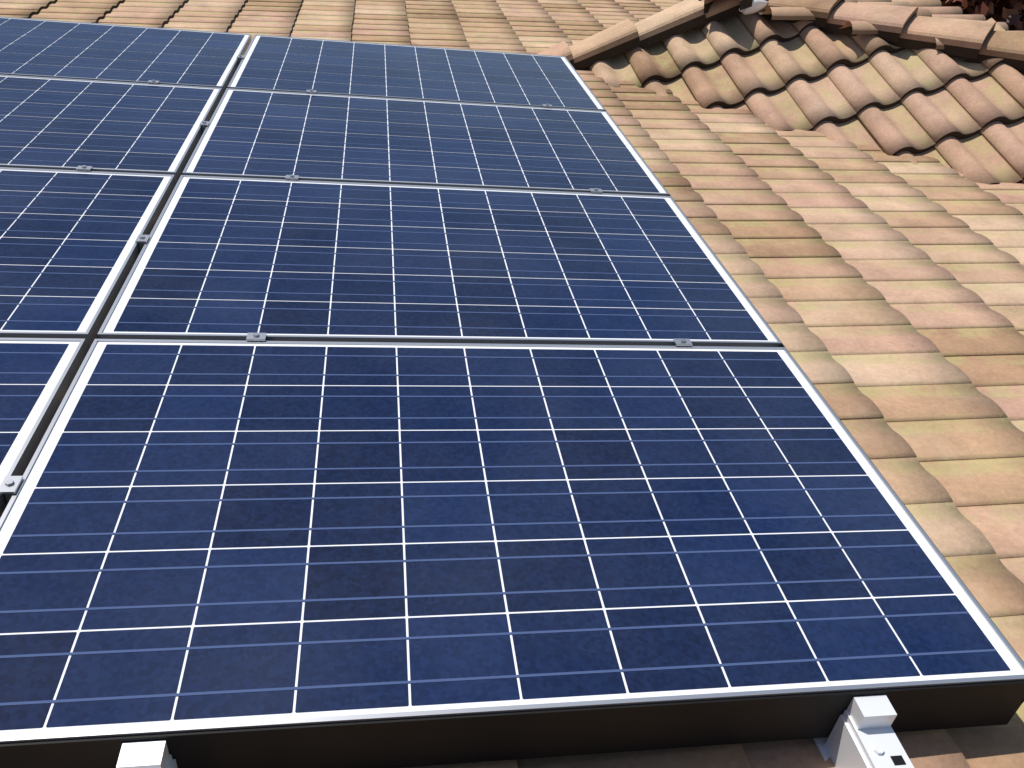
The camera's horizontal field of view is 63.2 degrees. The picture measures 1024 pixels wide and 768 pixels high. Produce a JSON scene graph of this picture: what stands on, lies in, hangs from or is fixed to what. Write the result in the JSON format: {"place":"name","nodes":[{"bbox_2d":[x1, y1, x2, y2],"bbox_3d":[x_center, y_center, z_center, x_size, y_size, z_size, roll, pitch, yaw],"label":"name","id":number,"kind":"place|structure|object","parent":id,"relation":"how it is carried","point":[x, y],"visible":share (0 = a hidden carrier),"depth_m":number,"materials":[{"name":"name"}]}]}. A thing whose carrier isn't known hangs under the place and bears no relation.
{"place":"outdoors","nodes":[
{"label":"outdoors","id":0,"kind":"place"},
{"bbox_2d":[0,0,1023,767],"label":"roof tiles","id":1,"kind":"object","parent":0,"point":[882,292],"visible":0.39,"depth_m":2.94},
{"bbox_2d":[0,167,175,348],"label":"solar panel","id":2,"kind":"object","parent":1,"relation":"on","point":[69,250],"visible":0.93,"depth_m":2.23,"materials":[{"name":"blue glass"}]},
{"bbox_2d":[0,75,222,183],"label":"solar panel","id":3,"kind":"object","parent":1,"relation":"on","point":[74,124],"visible":0.96,"depth_m":3.00,"materials":[{"name":"blue glass"}]},
{"bbox_2d":[76,165,92,170],"bbox_3d":[-1.356,-0.664,2.646,0.042,0.062,0.028,0,34,-9],"label":"panel clamp","id":4,"kind":"object","parent":3,"relation":"attached to","point":[84,168],"visible":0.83,"depth_m":2.63,"materials":[{"name":"silver metal"}]},
{"bbox_2d":[148,80,159,83],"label":"panel clamp","id":5,"kind":"object","parent":3,"relation":"attached to","point":[153,82],"visible":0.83,"depth_m":3.45,"materials":[{"name":"silver metal"}]},
{"bbox_2d":[0,16,251,94],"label":"solar panel","id":6,"kind":"object","parent":1,"relation":"on","point":[83,50],"visible":0.97,"depth_m":3.80,"materials":[{"name":"blue glass"}]},
{"bbox_2d":[116,740,176,767],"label":"mounting bracket","id":7,"kind":"object","parent":1,"relation":"on","point":[150,754],"visible":0.93,"depth_m":1.09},
{"bbox_2d":[0,59,1023,767],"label":"array skirt","id":8,"kind":"object","parent":1,"relation":"on","point":[402,743],"visible":0.67,"depth_m":1.22,"materials":[{"name":"black metal"}]},
{"bbox_2d":[0,338,87,517],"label":"solar panel","id":9,"kind":"object","parent":8,"relation":"on","point":[37,375],"visible":0.85,"depth_m":1.69,"materials":[{"name":"blue glass"}]},
{"bbox_2d":[228,34,604,110],"bbox_3d":[-0.456,-1.516,4.063,1.650,0.042,0.990,0,34,-9],"label":"solar panel","id":10,"kind":"object","parent":8,"relation":"on","point":[303,65],"visible":0.97,"depth_m":3.99,"materials":[{"name":"blue glass"}]},
{"bbox_2d":[237,55,243,63],"bbox_3d":[-1.280,-1.520,3.925,0.028,0.062,0.042,0,34,-9],"label":"panel clamp","id":11,"kind":"object","parent":10,"relation":"attached to","point":[240,57],"visible":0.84,"depth_m":3.90,"materials":[{"name":"silver metal"}]},
{"bbox_2d":[182,88,668,195],"bbox_3d":[-0.322,-0.944,3.241,1.650,0.042,0.990,0,34,-9],"label":"solar panel","id":12,"kind":"object","parent":8,"relation":"on","point":[248,133],"visible":0.94,"depth_m":3.15,"materials":[{"name":"blue glass"}]},
{"bbox_2d":[199,121,208,131],"bbox_3d":[-1.145,-0.948,3.103,0.028,0.062,0.042,0,34,-9],"label":"panel clamp","id":13,"kind":"object","parent":12,"relation":"attached to","point":[204,124],"visible":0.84,"depth_m":3.08,"materials":[{"name":"silver metal"}]},
{"bbox_2d":[285,174,298,179],"bbox_3d":[-0.726,-0.661,2.751,0.042,0.062,0.028,0,34,-9],"label":"panel clamp","id":14,"kind":"object","parent":12,"relation":"attached to","point":[292,177],"visible":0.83,"depth_m":2.73,"materials":[{"name":"silver metal"}]},
{"bbox_2d":[306,89,316,92],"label":"panel clamp","id":15,"kind":"object","parent":12,"relation":"attached to","point":[311,91],"visible":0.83,"depth_m":3.55,"materials":[{"name":"silver metal"}]},
{"bbox_2d":[542,104,552,107],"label":"panel clamp","id":16,"kind":"object","parent":12,"relation":"attached to","point":[547,105],"visible":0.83,"depth_m":3.72,"materials":[{"name":"silver metal"}]},
{"bbox_2d":[589,188,602,192],"bbox_3d":[0.291,-0.657,2.921,0.042,0.062,0.028,0,34,-9],"label":"panel clamp","id":17,"kind":"object","parent":12,"relation":"attached to","point":[594,190],"visible":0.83,"depth_m":2.90,"materials":[{"name":"silver metal"}]},
{"bbox_2d":[97,175,781,346],"bbox_3d":[-0.187,-0.372,2.419,1.650,0.042,0.990,0,34,-9],"label":"solar panel","id":18,"kind":"object","parent":8,"relation":"on","point":[229,258],"visible":0.98,"depth_m":2.30,"materials":[{"name":"blue glass"}]},
{"bbox_2d":[135,235,149,251],"bbox_3d":[-1.010,-0.377,2.281,0.028,0.062,0.042,0,34,-9],"label":"panel clamp","id":19,"kind":"object","parent":18,"relation":"attached to","point":[141,240],"visible":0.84,"depth_m":2.26,"materials":[{"name":"silver metal"}]},
{"bbox_2d":[246,332,266,340],"bbox_3d":[-0.591,-0.089,1.929,0.042,0.062,0.028,0,34,-9],"label":"panel clamp","id":20,"kind":"object","parent":18,"relation":"attached to","point":[256,336],"visible":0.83,"depth_m":1.91,"materials":[{"name":"silver metal"}]},
{"bbox_2d":[673,338,692,345],"bbox_3d":[0.426,-0.085,2.099,0.042,0.062,0.028,0,34,-9],"label":"panel clamp","id":21,"kind":"object","parent":18,"relation":"attached to","point":[682,342],"visible":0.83,"depth_m":2.08,"materials":[{"name":"silver metal"}]},
{"bbox_2d":[0,339,1023,743],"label":"solar panel","id":22,"kind":"object","parent":8,"relation":"on","point":[210,535],"visible":1,"depth_m":1.45,"materials":[{"name":"blue glass"}]},
{"bbox_2d":[0,476,22,503],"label":"panel clamp","id":23,"kind":"object","parent":22,"relation":"attached to","point":[9,485],"visible":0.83,"depth_m":1.44,"materials":[{"name":"silver metal"}]},
{"bbox_2d":[537,0,741,69],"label":"roof ridge caps","id":24,"kind":"object","parent":1,"relation":"on","point":[660,26],"visible":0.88,"depth_m":4.87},
{"bbox_2d":[704,0,752,13],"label":"roof hip caps","id":25,"kind":"object","parent":1,"relation":"attached to","point":[744,4],"visible":0.5,"depth_m":4.73,"materials":[{"name":"tile"}]},
{"bbox_2d":[583,13,1023,183],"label":"roof tiles","id":26,"kind":"structure","parent":1,"relation":"attached to","point":[960,115],"depth_m":4.41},
{"bbox_2d":[739,0,767,14],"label":"mortar smear","id":27,"kind":"object","parent":26,"relation":"on","point":[758,5],"visible":0.85,"depth_m":4.76,"materials":[{"name":"white concrete"}]},
{"bbox_2d":[699,0,1023,70],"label":"roof hip caps","id":28,"kind":"object","parent":26,"relation":"on","point":[970,41],"visible":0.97,"depth_m":4.43,"materials":[{"name":"tile"}]},
{"bbox_2d":[813,695,913,767],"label":"mounting bracket","id":29,"kind":"object","parent":1,"relation":"on","point":[862,734],"visible":0.95,"depth_m":1.26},
{"bbox_2d":[756,0,1023,48],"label":"roof tiles","id":30,"kind":"object","parent":1,"relation":"on","point":[931,8],"visible":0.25,"depth_m":4.96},
{"bbox_2d":[940,0,1023,30],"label":"foliage","id":31,"kind":"object","parent":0,"point":[1010,13],"visible":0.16,"depth_m":5.83,"materials":[{"name":"brown plant"}]}
]}

